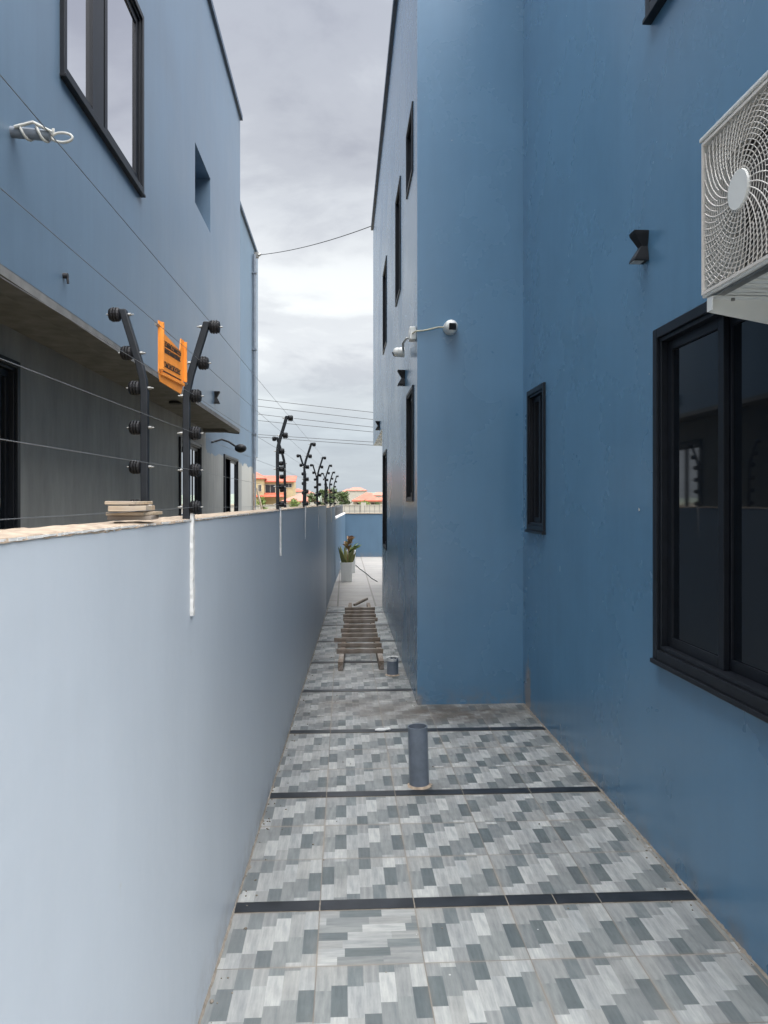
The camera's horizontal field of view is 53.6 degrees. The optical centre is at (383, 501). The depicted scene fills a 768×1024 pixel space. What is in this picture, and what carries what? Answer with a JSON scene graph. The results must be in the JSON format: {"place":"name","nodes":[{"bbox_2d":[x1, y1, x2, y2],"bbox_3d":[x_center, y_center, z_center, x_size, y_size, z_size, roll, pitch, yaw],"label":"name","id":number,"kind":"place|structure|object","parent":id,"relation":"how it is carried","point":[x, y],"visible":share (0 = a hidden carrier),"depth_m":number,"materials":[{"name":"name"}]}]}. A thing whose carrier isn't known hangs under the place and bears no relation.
{"place":"outdoors","nodes":[
{"label":"outdoors","id":0,"kind":"place"},
{"bbox_2d":[256,472,296,504],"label":"two storey house","id":1,"kind":"structure","parent":0,"point":[268,490],"depth_m":149.91,"materials":[{"name":"beige paint"}]},
{"bbox_2d":[265,484,275,492],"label":"window","id":2,"kind":"structure","parent":1,"relation":"in","point":[268,488],"depth_m":149.86,"materials":[{"name":"glass"}]},
{"bbox_2d":[286,483,291,487],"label":"window","id":3,"kind":"structure","parent":1,"relation":"in","point":[288,485],"depth_m":150.05,"materials":[{"name":"paint"}]},
{"bbox_2d":[212,0,392,492],"label":"sky","id":4,"kind":"structure","parent":0,"point":[308,76],"materials":[{"name":"grey"}]},
{"bbox_2d":[258,434,367,441],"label":"overhead wire","id":5,"kind":"object","parent":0,"point":[319,438],"visible":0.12,"depth_m":40.91,"materials":[{"name":"grey metal"}]},
{"bbox_2d":[259,414,368,426],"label":"overhead wire","id":6,"kind":"object","parent":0,"point":[314,420],"visible":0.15,"depth_m":40.86,"materials":[{"name":"grey metal"}]},
{"bbox_2d":[258,420,370,431],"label":"overhead wire","id":7,"kind":"object","parent":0,"point":[316,426],"visible":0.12,"depth_m":40.95,"materials":[{"name":"grey metal"}]},
{"bbox_2d":[263,437,365,444],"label":"overhead wire","id":8,"kind":"object","parent":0,"point":[319,441],"visible":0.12,"depth_m":40.90,"materials":[{"name":"grey metal"}]},
{"bbox_2d":[258,399,372,412],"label":"overhead wire","id":9,"kind":"object","parent":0,"point":[312,405],"visible":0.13,"depth_m":41.03,"materials":[{"name":"grey metal"}]},
{"bbox_2d":[259,406,372,419],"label":"overhead wire","id":10,"kind":"object","parent":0,"point":[318,413],"visible":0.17,"depth_m":40.92,"materials":[{"name":"grey metal"}]},
{"bbox_2d":[256,502,381,512],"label":"street wall","id":11,"kind":"structure","parent":0,"point":[366,509],"depth_m":44.96,"materials":[{"name":"paint"}]},
{"bbox_2d":[347,550,355,572],"bbox_3d":[-0.796,1.325,17.692,0.300,0.649,0.258,0,0,-3],"label":"potted plant","id":12,"kind":"object","parent":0,"point":[353,569],"visible":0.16,"depth_m":17.58,"materials":[{"name":"plant"}]},
{"bbox_2d":[328,557,381,605],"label":"yard","id":13,"kind":"structure","parent":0,"point":[361,585],"depth_m":14.77,"materials":[{"name":"concrete"}]},
{"bbox_2d":[335,513,344,581],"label":"boundary wall","id":14,"kind":"structure","parent":13,"relation":"on","point":[339,529],"depth_m":17.29,"materials":[{"name":"blue paint"}]},
{"bbox_2d":[335,504,342,515],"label":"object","id":15,"kind":"object","parent":14,"relation":"on","point":[338,509],"visible":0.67,"depth_m":19.11,"materials":[{"name":"concrete"}]},
{"bbox_2d":[338,536,360,581],"bbox_3d":[-0.699,1.175,15.712,0.505,0.949,0.471,0,0,-3],"label":"potted plant","id":16,"kind":"object","parent":13,"relation":"on","point":[346,563],"visible":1,"depth_m":15.59,"materials":[{"name":"green plant"}]},
{"bbox_2d":[346,487,366,504],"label":"distant house","id":17,"kind":"structure","parent":0,"point":[355,492],"depth_m":423.91,"materials":[{"name":"paint"}]},
{"bbox_2d":[372,492,381,497],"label":"distant house","id":18,"kind":"structure","parent":0,"point":[378,494],"depth_m":422.28,"materials":[{"name":"paint"}]},
{"bbox_2d":[201,606,767,1023],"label":"pavement","id":19,"kind":"structure","parent":0,"point":[674,962],"depth_m":3.22,"materials":[{"name":"tile"}]},
{"bbox_2d":[0,505,325,1023],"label":"boundary wall","id":20,"kind":"structure","parent":19,"relation":"on","point":[146,718],"depth_m":1.75,"materials":[{"name":"grey paint"}]},
{"bbox_2d":[106,307,153,505],"bbox_3d":[-0.723,-0.246,2.168,0.134,0.615,0.041,0,0,-1],"label":"electric fence post","id":21,"kind":"object","parent":20,"relation":"on","point":[141,388],"visible":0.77,"depth_m":2.16,"materials":[{"name":"black metal"}]},
{"bbox_2d":[107,515,158,519],"bbox_3d":[-0.615,0.039,1.870,0.100,0.010,0.130,0,0,-9],"label":"wooden board","id":22,"kind":"object","parent":20,"relation":"on","point":[148,517],"visible":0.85,"depth_m":1.81,"materials":[{"name":"brown wood"}]},
{"bbox_2d":[106,511,161,515],"bbox_3d":[-0.612,0.029,1.870,0.090,0.008,0.150,0,0,0],"label":"wooden board","id":23,"kind":"object","parent":22,"relation":"on","point":[137,513],"visible":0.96,"depth_m":1.80,"materials":[{"name":"brown wood"}]},
{"bbox_2d":[108,506,154,510],"bbox_3d":[-0.615,0.017,1.858,0.085,0.013,0.170,0,0,-10],"label":"wooden board","id":24,"kind":"object","parent":23,"relation":"on","point":[127,508],"visible":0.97,"depth_m":1.78,"materials":[{"name":"brown wood"}]},
{"bbox_2d":[105,501,152,504],"bbox_3d":[-0.619,0.003,1.850,0.070,0.008,0.150,0,0,-1],"label":"wooden board","id":25,"kind":"object","parent":24,"relation":"on","point":[126,502],"visible":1,"depth_m":1.78,"materials":[{"name":"brown wood"}]},
{"bbox_2d":[178,320,222,615],"bbox_3d":[-0.557,-0.102,2.304,0.134,0.895,0.042,0,0,-3],"label":"electric fence post","id":26,"kind":"object","parent":20,"relation":"attached to","point":[197,396],"visible":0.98,"depth_m":2.29,"materials":[{"name":"black metal"}]},
{"bbox_2d":[0,503,316,519],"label":"fence wire","id":27,"kind":"object","parent":26,"relation":"attached to","point":[106,513],"visible":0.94,"depth_m":1.44,"materials":[{"name":"grey metal"}]},
{"bbox_2d":[0,439,321,494],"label":"fence wire","id":28,"kind":"object","parent":26,"relation":"attached to","point":[115,457],"visible":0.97,"depth_m":1.48,"materials":[{"name":"grey metal"}]},
{"bbox_2d":[0,358,326,487],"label":"fence wire","id":29,"kind":"object","parent":26,"relation":"attached to","point":[114,402],"visible":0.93,"depth_m":1.46,"materials":[{"name":"grey metal"}]},
{"bbox_2d":[0,276,332,483],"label":"fence wire","id":30,"kind":"object","parent":26,"relation":"attached to","point":[117,348],"visible":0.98,"depth_m":1.45,"materials":[{"name":"grey metal"}]},
{"bbox_2d":[0,74,335,471],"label":"fence wire","id":31,"kind":"object","parent":26,"relation":"attached to","point":[116,212],"visible":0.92,"depth_m":1.31,"materials":[{"name":"grey metal"}]},
{"bbox_2d":[0,187,335,479],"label":"fence wire","id":32,"kind":"object","parent":26,"relation":"attached to","point":[116,288],"visible":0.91,"depth_m":1.40,"materials":[{"name":"grey metal"}]},
{"bbox_2d":[154,320,187,393],"bbox_3d":[-0.551,-0.371,1.990,0.016,0.157,0.254,0,0,2],"label":"warning sign","id":33,"kind":"object","parent":32,"relation":"hanging from","point":[172,365],"visible":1,"depth_m":1.98,"materials":[{"name":"orange plastic"}]},
{"bbox_2d":[272,436,286,507],"bbox_3d":[-0.885,-0.246,6.458,0.134,0.615,0.042,-1,1,-1],"label":"electric fence post","id":34,"kind":"object","parent":20,"relation":"on","point":[283,476],"visible":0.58,"depth_m":6.45,"materials":[{"name":"plastic"}]},
{"bbox_2d":[273,415,293,555],"bbox_3d":[-0.635,-0.103,4.834,0.135,0.895,0.042,0,0,-3],"label":"electric fence post","id":35,"kind":"object","parent":20,"relation":"attached to","point":[281,451],"visible":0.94,"depth_m":4.82,"materials":[{"name":"metal"}]},
{"bbox_2d":[296,454,307,502],"bbox_3d":[-0.958,-0.246,8.865,0.134,0.615,0.041,-1,0,-1],"label":"electric fence post","id":36,"kind":"object","parent":20,"relation":"on","point":[302,464],"visible":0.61,"depth_m":8.86,"materials":[{"name":"plastic"}]},
{"bbox_2d":[301,442,316,538],"bbox_3d":[-0.699,-0.102,7.024,0.135,0.895,0.042,1,0,-4],"label":"electric fence post","id":37,"kind":"object","parent":20,"relation":"attached to","point":[304,479],"visible":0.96,"depth_m":7.01,"materials":[{"name":"metal"}]},
{"bbox_2d":[310,464,316,503],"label":"electric fence post","id":38,"kind":"object","parent":20,"relation":"on","point":[315,479],"visible":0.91,"depth_m":11.15,"materials":[{"name":"metal"}]},
{"bbox_2d":[315,456,325,529],"bbox_3d":[-0.767,-0.102,9.223,0.134,0.895,0.042,1,0,-3],"label":"electric fence post","id":39,"kind":"object","parent":20,"relation":"attached to","point":[319,484],"visible":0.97,"depth_m":9.21,"materials":[{"name":"metal"}]},
{"bbox_2d":[323,464,331,512],"bbox_3d":[-0.828,-0.102,11.223,0.134,0.895,0.042,1,0,-4],"label":"electric fence post","id":40,"kind":"object","parent":20,"relation":"attached to","point":[325,488],"visible":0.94,"depth_m":11.21,"materials":[{"name":"metal"}]},
{"bbox_2d":[198,608,327,1023],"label":"pavement edge","id":41,"kind":"object","parent":19,"relation":"on","point":[248,867],"visible":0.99,"depth_m":3.33,"materials":[{"name":"concrete"}]},
{"bbox_2d":[334,603,383,670],"bbox_3d":[-0.336,1.583,9.581,0.558,0.132,4.332,0,0,-3],"label":"wooden ladder","id":42,"kind":"object","parent":19,"relation":"on","point":[353,617],"visible":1,"depth_m":8.76,"materials":[{"name":"brown wood"}]},
{"bbox_2d":[353,598,367,605],"bbox_3d":[-0.367,1.585,12.023,0.038,0.039,0.334,0,12,37],"label":"loose plank","id":43,"kind":"object","parent":42,"relation":"on","point":[360,601],"visible":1,"depth_m":11.99,"materials":[{"name":"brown wood"}]},
{"bbox_2d":[385,656,398,676],"bbox_3d":[0.079,1.564,7.234,0.142,0.172,0.148,0,0,-3],"label":"drain pipe","id":44,"kind":"object","parent":19,"relation":"on","point":[392,665],"visible":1,"depth_m":7.19,"materials":[{"name":"grey plastic"}]},
{"bbox_2d":[407,723,432,789],"bbox_3d":[0.203,1.478,4.419,0.149,0.345,0.148,-2,0,-3],"label":"drain pipe","id":45,"kind":"object","parent":19,"relation":"on","point":[418,756],"visible":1,"depth_m":4.37,"materials":[{"name":"grey plastic"}]},
{"bbox_2d":[234,611,696,912],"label":"pavement strips","id":46,"kind":"object","parent":19,"relation":"on","point":[420,902],"visible":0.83,"depth_m":3.17,"materials":[{"name":"tile"}]},
{"bbox_2d":[375,728,390,731],"bbox_3d":[-0.007,1.639,5.459,0.117,0.027,0.036,0,0,-11],"label":"mortar lump","id":47,"kind":"object","parent":46,"relation":"on","point":[382,729],"visible":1,"depth_m":5.45,"materials":[{"name":"white concrete"}]},
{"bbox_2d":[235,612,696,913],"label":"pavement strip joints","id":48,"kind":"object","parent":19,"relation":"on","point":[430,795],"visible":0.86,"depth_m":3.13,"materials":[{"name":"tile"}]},
{"bbox_2d":[210,614,751,1022],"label":"grit","id":49,"kind":"object","parent":19,"relation":"on","point":[245,928],"visible":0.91,"depth_m":3.69,"materials":[{"name":"gravel"}]},
{"bbox_2d":[523,703,767,980],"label":"pavement edge","id":50,"kind":"object","parent":19,"relation":"on","point":[749,957],"visible":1,"depth_m":3.43,"materials":[{"name":"concrete"}]},
{"label":"ground","id":51,"kind":"structure","parent":0,"visible":0},
{"bbox_2d":[0,0,257,529],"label":"apartment building","id":52,"kind":"structure","parent":51,"relation":"on","point":[138,100],"depth_m":6.67,"materials":[{"name":"blue paint"}]},
{"bbox_2d":[0,354,19,529],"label":"window","id":53,"kind":"structure","parent":52,"relation":"in","point":[9,372],"depth_m":5.50,"materials":[{"name":"black metal"}]},
{"bbox_2d":[9,120,73,143],"bbox_3d":[-1.867,-2.000,4.125,0.349,0.097,0.092,0,0,-3],"label":"cable outlet","id":54,"kind":"object","parent":52,"relation":"attached to","point":[18,131],"visible":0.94,"depth_m":4.11,"materials":[{"name":"grey plastic"}]},
{"bbox_2d":[62,273,68,283],"bbox_3d":[-2.046,-1.433,4.879,0.047,0.068,0.036,0,0,-3],"label":"pipe","id":55,"kind":"object","parent":52,"relation":"attached to","point":[65,276],"depth_m":4.87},
{"bbox_2d":[60,0,145,197],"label":"window","id":56,"kind":"structure","parent":52,"relation":"in","point":[122,132],"depth_m":6.05,"materials":[{"name":"black metal"}]},
{"bbox_2d":[169,401,181,404],"bbox_3d":[-2.601,-1.235,9.476,0.160,0.030,0.160,0,0,-3],"label":"ceiling light","id":57,"kind":"object","parent":52,"relation":"attached to","point":[175,402],"visible":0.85,"depth_m":9.43,"materials":[{"name":"black plastic"}]},
{"bbox_2d":[179,436,201,515],"bbox_3d":[-3.043,0.225,11.882,0.090,2.350,1.650,0,0,-3],"label":"window","id":58,"kind":"structure","parent":52,"relation":"in","point":[196,448],"depth_m":12.29,"materials":[{"name":"black metal"}]},
{"bbox_2d":[214,391,219,403],"bbox_3d":[-2.324,-1.449,10.593,0.072,0.172,0.074,0,0,-3],"label":"wall lamp","id":59,"kind":"object","parent":52,"relation":"attached to","point":[216,395],"visible":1,"depth_m":10.56,"materials":[{"name":"black metal"}]},
{"bbox_2d":[211,438,246,452],"bbox_3d":[-2.833,-1.024,13.883,0.650,0.248,0.195,0,0,-27],"label":"bracket lamp","id":60,"kind":"object","parent":52,"relation":"attached to","point":[240,448],"visible":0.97,"depth_m":13.90,"materials":[{"name":"black metal"}]},
{"bbox_2d":[223,454,238,511],"bbox_3d":[-3.286,0.225,16.125,0.130,2.350,1.950,0,0,-3],"label":"window","id":61,"kind":"structure","parent":52,"relation":"in","point":[231,467],"depth_m":16.34,"materials":[{"name":"black metal"}]},
{"bbox_2d":[252,473,254,509],"bbox_3d":[-3.207,0.475,18.808,0.056,2.367,0.768,0,0,-14],"label":"wooden pole","id":62,"kind":"object","parent":51,"relation":"on","point":[253,477],"visible":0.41,"depth_m":19.01,"materials":[{"name":"brown wood"}]},
{"bbox_2d":[256,488,262,508],"bbox_3d":[-3.030,0.650,19.543,0.579,2.015,0.057,0,0,14],"label":"wooden pole","id":63,"kind":"object","parent":51,"relation":"on","point":[259,499],"visible":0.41,"depth_m":19.57,"materials":[{"name":"brown wood"}]},
{"bbox_2d":[256,495,267,508],"bbox_3d":[-6.069,0.679,37.975,0.785,2.006,0.714,0,0,-3],"label":"bush","id":64,"kind":"object","parent":51,"relation":"on","point":[263,501],"visible":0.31,"depth_m":37.86,"materials":[{"name":"green plant"}]},
{"bbox_2d":[289,497,299,506],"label":"bush","id":65,"kind":"object","parent":51,"relation":"on","point":[293,501],"visible":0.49,"depth_m":43.75,"materials":[{"name":"green plant"}]},
{"bbox_2d":[296,489,302,494],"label":"distant house","id":66,"kind":"structure","parent":51,"relation":"on","point":[298,492],"depth_m":463.17,"materials":[{"name":"paint"}]},
{"bbox_2d":[282,493,318,504],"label":"bungalow","id":67,"kind":"object","parent":51,"relation":"on","point":[299,498],"visible":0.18,"depth_m":110.30,"materials":[{"name":"beige paint"}]},
{"bbox_2d":[307,491,315,504],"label":"tree","id":68,"kind":"object","parent":51,"relation":"on","point":[310,496],"visible":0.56,"depth_m":60.00,"materials":[{"name":"green plant"}]},
{"bbox_2d":[315,489,330,504],"bbox_3d":[-3.231,0.473,40.004,0.874,2.417,0.809,0,0,-31],"label":"tree","id":69,"kind":"object","parent":51,"relation":"on","point":[321,491],"visible":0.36,"depth_m":39.89,"materials":[{"name":"green plant"}]},
{"bbox_2d":[326,506,334,608],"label":"boundary wall","id":70,"kind":"structure","parent":51,"relation":"on","point":[330,554],"depth_m":13.18,"materials":[{"name":"blue paint"}]},
{"bbox_2d":[321,473,327,504],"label":"electric fence post","id":71,"kind":"object","parent":70,"relation":"on","point":[324,485],"visible":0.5,"depth_m":14.45,"materials":[{"name":"metal"}]},
{"bbox_2d":[328,471,335,521],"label":"electric fence post","id":72,"kind":"object","parent":70,"relation":"attached to","point":[330,496],"visible":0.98,"depth_m":13.36,"materials":[{"name":"metal"}]},
{"bbox_2d":[333,476,338,505],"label":"electric fence post","id":73,"kind":"object","parent":70,"relation":"attached to","point":[334,498],"visible":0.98,"depth_m":15.36,"materials":[{"name":"metal"}]},
{"bbox_2d":[328,487,338,504],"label":"tree","id":74,"kind":"object","parent":51,"relation":"on","point":[332,500],"visible":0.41,"depth_m":49.86,"materials":[{"name":"green plant"}]},
{"bbox_2d":[336,491,350,504],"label":"tree","id":75,"kind":"object","parent":51,"relation":"on","point":[342,498],"visible":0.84,"depth_m":45.92,"materials":[{"name":"green plant"}]},
{"bbox_2d":[345,513,381,556],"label":"boundary wall","id":76,"kind":"structure","parent":51,"relation":"on","point":[364,530],"depth_m":22.70,"materials":[{"name":"blue paint"}]},
{"bbox_2d":[351,492,381,504],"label":"bungalow","id":77,"kind":"object","parent":51,"relation":"on","point":[369,497],"visible":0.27,"depth_m":139.63,"materials":[{"name":"tile"}]},
{"bbox_2d":[371,0,767,975],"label":"house","id":78,"kind":"structure","parent":51,"relation":"on","point":[571,434],"depth_m":4.62,"materials":[{"name":"blue paint"}]},
{"bbox_2d":[375,421,379,429],"bbox_3d":[-0.109,-1.269,12.712,0.072,0.152,0.074,0,0,-3],"label":"wall lamp","id":79,"kind":"object","parent":78,"relation":"attached to","point":[378,425],"visible":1,"depth_m":12.68,"materials":[{"name":"black plastic"}]},
{"bbox_2d":[383,255,386,353],"bbox_3d":[0.045,-2.825,11.048,0.087,1.210,0.920,0,0,-3],"label":"window","id":80,"kind":"structure","parent":78,"relation":"in","point":[385,265],"depth_m":11.42,"materials":[{"name":"black metal"}]},
{"bbox_2d":[383,449,386,549],"bbox_3d":[0.045,-0.025,11.048,0.087,1.410,0.920,0,0,-3],"label":"window","id":81,"kind":"structure","parent":78,"relation":"in","point":[385,452],"depth_m":11.42,"materials":[{"name":"black metal"}]},
{"bbox_2d":[395,176,400,306],"bbox_3d":[0.188,-2.820,8.326,0.087,1.200,0.710,0,0,-3],"label":"window","id":82,"kind":"structure","parent":78,"relation":"in","point":[398,196],"depth_m":8.62,"materials":[{"name":"black metal"}]},
{"bbox_2d":[392,347,404,356],"bbox_3d":[0.131,-1.380,7.016,0.114,0.096,0.096,0,0,-3],"label":"turret camera","id":83,"kind":"object","parent":78,"relation":"attached to","point":[397,352],"visible":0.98,"depth_m":6.98,"materials":[{"name":"white plastic"}]},
{"bbox_2d":[397,370,404,385],"bbox_3d":[0.168,-1.209,7.439,0.072,0.152,0.074,0,0,-3],"label":"wall lamp","id":84,"kind":"object","parent":78,"relation":"attached to","point":[401,373],"visible":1,"depth_m":7.41,"materials":[{"name":"black metal"}]},
{"bbox_2d":[406,101,412,198],"bbox_3d":[0.265,-3.150,6.858,0.087,0.600,0.630,0,0,-3],"label":"window","id":85,"kind":"structure","parent":78,"relation":"in","point":[409,134],"depth_m":7.06,"materials":[{"name":"black metal"}]},
{"bbox_2d":[406,385,413,501],"bbox_3d":[0.267,-0.500,6.823,0.087,1.000,0.660,0,0,-3],"label":"window","id":86,"kind":"structure","parent":78,"relation":"in","point":[410,395],"depth_m":7.07,"materials":[{"name":"black glass"}]},
{"bbox_2d":[408,326,415,341],"bbox_3d":[0.233,-1.390,6.311,0.057,0.110,0.100,0,0,-3],"label":"junction box","id":87,"kind":"object","parent":78,"relation":"attached to","point":[411,336],"visible":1,"depth_m":6.26,"materials":[{"name":"white plastic"}]},
{"bbox_2d":[402,337,408,350],"bbox_3d":[0.186,-1.390,6.679,0.045,0.060,0.643,0,0,-3],"label":"camera cable","id":88,"kind":"object","parent":87,"relation":"attached to","point":[405,339],"visible":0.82,"depth_m":6.70,"materials":[{"name":"grey plastic"}]},
{"bbox_2d":[412,326,443,333],"bbox_3d":[0.347,-1.397,6.169,0.286,0.043,0.094,0,0,22],"label":"camera cable","id":89,"kind":"object","parent":78,"relation":"attached to","point":[428,329],"visible":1,"depth_m":6.15,"materials":[{"name":"white plastic"}]},
{"bbox_2d":[443,320,457,334],"bbox_3d":[0.541,-1.410,6.124,0.120,0.120,0.126,0,0,-3],"label":"turret camera","id":90,"kind":"object","parent":78,"relation":"attached to","point":[450,327],"visible":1,"depth_m":6.09,"materials":[{"name":"white plastic"}]},
{"bbox_2d":[449,323,455,329],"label":"lens window","id":91,"kind":"structure","parent":90,"relation":"in","point":[452,326],"depth_m":6.07,"materials":[{"name":"black glass"}]},
{"bbox_2d":[525,382,545,534],"bbox_3d":[1.185,-0.314,5.785,0.105,1.112,0.518,0,0,-3],"label":"window","id":92,"kind":"structure","parent":78,"relation":"in","point":[536,397],"depth_m":5.89,"materials":[{"name":"black glass"}]},
{"bbox_2d":[629,230,648,264],"bbox_3d":[1.237,-1.234,3.690,0.072,0.147,0.074,0,0,-3],"label":"wall lamp","id":93,"kind":"object","parent":78,"relation":"attached to","point":[639,238],"visible":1,"depth_m":3.66,"materials":[{"name":"black plastic"}]},
{"bbox_2d":[642,0,666,24],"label":"window","id":94,"kind":"structure","parent":78,"relation":"in","point":[652,7],"depth_m":3.56,"materials":[{"name":"black metal"}]},
{"bbox_2d":[650,301,767,722],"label":"window","id":95,"kind":"structure","parent":78,"relation":"in","point":[710,370],"depth_m":3.08,"materials":[{"name":"black glass"}]},
{"bbox_2d":[699,71,767,323],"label":"air conditioner","id":96,"kind":"object","parent":78,"relation":"attached to","point":[733,140],"visible":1,"depth_m":2.21,"materials":[{"name":"white metal"}]},
{"bbox_3d":[-3.376,-6.586,20.317,0.191,0.152,0.133,0,0,-3],"label":"cable clamp","id":97,"kind":"object","parent":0,"visible":0},
{"bbox_2d":[260,226,370,254],"bbox_3d":[-1.838,-6.115,17.928,0.016,1.007,5.907,0,0,-33],"label":"roof cable","id":98,"kind":"object","parent":97,"relation":"attached to","point":[320,242],"visible":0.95,"depth_m":17.28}
]}

